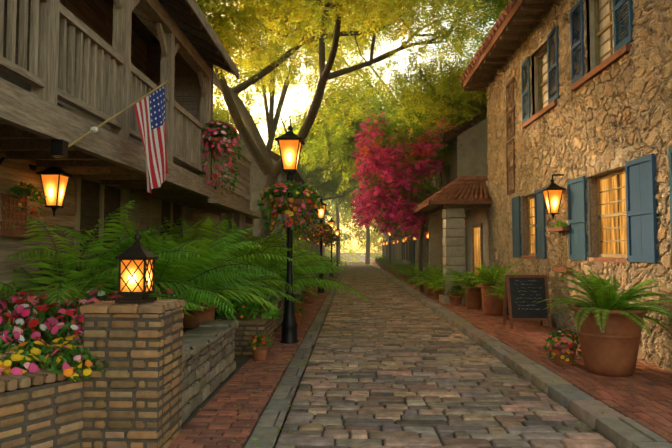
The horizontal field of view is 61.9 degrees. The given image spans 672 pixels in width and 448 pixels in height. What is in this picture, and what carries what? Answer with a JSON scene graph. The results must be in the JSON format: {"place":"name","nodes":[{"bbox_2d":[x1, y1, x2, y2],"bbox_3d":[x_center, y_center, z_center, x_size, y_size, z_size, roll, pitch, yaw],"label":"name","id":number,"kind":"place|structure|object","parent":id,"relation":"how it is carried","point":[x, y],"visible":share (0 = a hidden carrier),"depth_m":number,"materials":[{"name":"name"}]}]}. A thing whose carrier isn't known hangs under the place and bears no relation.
{"place":"outdoors","nodes":[
{"label":"outdoors","id":0,"kind":"place"},
{"bbox_2d":[156,0,509,264],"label":"tree","id":1,"kind":"object","parent":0,"point":[343,113],"depth_m":22.09,"materials":[{"name":"green plant"}]},
{"bbox_2d":[207,0,495,252],"label":"sky","id":2,"kind":"structure","parent":0,"point":[290,96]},
{"bbox_2d":[275,261,616,447],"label":"cobblestone street","id":3,"kind":"structure","parent":0,"point":[391,365],"depth_m":6.20,"materials":[{"name":"stone"}]},
{"bbox_2d":[332,253,594,430],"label":"ground","id":4,"kind":"structure","parent":0,"point":[362,258],"depth_m":173.86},
{"bbox_2d":[0,0,261,299],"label":"wood house","id":5,"kind":"structure","parent":4,"relation":"on","point":[79,79],"depth_m":6.63,"materials":[{"name":"brown wood"}]},
{"bbox_2d":[41,175,68,205],"bbox_3d":[-3.238,-0.381,6.444,0.213,0.360,0.213,0,-3,2],"label":"lantern glass","id":6,"kind":"object","parent":5,"relation":"on","point":[50,184],"visible":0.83,"depth_m":6.37,"materials":[{"name":"orange glass"}]},
{"bbox_2d":[134,85,167,193],"bbox_3d":[-1.962,-0.945,6.010,0.077,1.260,0.604,-1,-3,19],"label":"flag","id":7,"kind":"object","parent":5,"relation":"attached to","point":[150,111],"visible":1,"depth_m":6.03,"materials":[{"name":"fabric"}]},
{"bbox_2d":[168,262,346,447],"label":"sidewalk","id":8,"kind":"structure","parent":4,"relation":"on","point":[253,393],"depth_m":5.92,"materials":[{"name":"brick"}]},
{"bbox_2d":[0,231,328,447],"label":"garden walls","id":9,"kind":"structure","parent":8,"relation":"on","point":[160,379],"depth_m":4.23,"materials":[{"name":"brick"}]},
{"bbox_2d":[120,260,152,291],"bbox_3d":[-1.619,0.418,4.556,0.194,0.270,0.194,0,-3,2],"label":"lantern glass","id":10,"kind":"object","parent":9,"relation":"on","point":[137,276],"visible":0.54,"depth_m":4.46,"materials":[{"name":"orange glass"}]},
{"bbox_2d":[267,125,311,343],"bbox_3d":[-0.788,0.154,9.554,0.800,3.756,0.788,0,-3,2],"label":"street lamp","id":11,"kind":"object","parent":8,"relation":"on","point":[289,333],"depth_m":9.46,"materials":[{"name":"black metal"}]},
{"bbox_2d":[311,199,330,292],"bbox_3d":[-0.556,0.804,20.933,0.760,3.568,0.748,0,-3,2],"label":"street lamp","id":12,"kind":"object","parent":8,"relation":"on","point":[321,290],"depth_m":20.85,"materials":[{"name":"black metal"}]},
{"bbox_2d":[325,217,337,277],"bbox_3d":[-0.267,1.390,32.916,0.760,3.568,0.748,0,-3,2],"label":"street lamp","id":13,"kind":"object","parent":8,"relation":"on","point":[331,274],"depth_m":32.83,"materials":[{"name":"black metal"}]},
{"bbox_2d":[335,227,339,266],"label":"street lamp","id":14,"kind":"object","parent":8,"relation":"on","point":[337,229],"depth_m":45.83,"materials":[{"name":"black metal"}]},
{"bbox_2d":[183,137,646,376],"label":"flower pots","id":15,"kind":"object","parent":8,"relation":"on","point":[612,350],"visible":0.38,"depth_m":6.67,"materials":[{"name":"ceramic"}]},
{"bbox_2d":[222,110,487,270],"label":"buildings","id":16,"kind":"structure","parent":4,"relation":"on","point":[470,157],"depth_m":24.57,"materials":[{"name":"paint"}]},
{"bbox_2d":[299,232,428,245],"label":"string lights","id":17,"kind":"object","parent":16,"relation":"attached to","point":[393,240],"visible":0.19,"depth_m":34.80},
{"bbox_2d":[388,232,391,271],"bbox_3d":[3.830,1.821,39.790,0.422,3.380,0.422,0,-3,2],"label":"street lamp","id":18,"kind":"object","parent":4,"relation":"on","point":[389,251],"depth_m":39.75,"materials":[{"name":"black metal"}]},
{"bbox_2d":[412,176,491,303],"bbox_3d":[3.600,0.503,17.404,2.051,3.826,4.083,0,-3,2],"label":"porch","id":19,"kind":"object","parent":4,"relation":"on","point":[458,242],"visible":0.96,"depth_m":16.12,"materials":[{"name":"stone"}]},
{"bbox_2d":[370,263,671,447],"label":"kerb","id":20,"kind":"structure","parent":4,"relation":"on","point":[616,429],"depth_m":5.88,"materials":[{"name":"concrete"}]},
{"bbox_2d":[460,0,671,371],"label":"stone house","id":21,"kind":"structure","parent":4,"relation":"on","point":[579,103],"depth_m":9.33,"materials":[{"name":"brown stone"}]},
{"bbox_2d":[543,190,561,212],"bbox_3d":[3.930,-0.400,10.148,0.262,0.420,0.262,0,-3,2],"label":"glass","id":22,"kind":"object","parent":21,"relation":"on","point":[554,197],"visible":0.88,"depth_m":10.05,"materials":[{"name":"orange glass"}]},
{"bbox_2d":[370,261,671,443],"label":"sidewalk","id":23,"kind":"structure","parent":0,"point":[643,394],"depth_m":6.48,"materials":[{"name":"brick"}]},
{"bbox_2d":[350,110,478,291],"bbox_3d":[3.399,-0.697,21.651,5.812,6.450,6.002,0,-3,2],"label":"bougainvillea","id":24,"kind":"object","parent":23,"relation":"on","point":[398,197],"depth_m":19.89,"materials":[{"name":"pink plant"}]},
{"bbox_2d":[503,275,551,328],"bbox_3d":[3.659,1.484,10.765,0.770,1.008,0.549,0,-3,2],"label":"chalkboard sign","id":25,"kind":"object","parent":23,"relation":"on","point":[524,295],"visible":1,"depth_m":10.65,"materials":[{"name":"black wood"}]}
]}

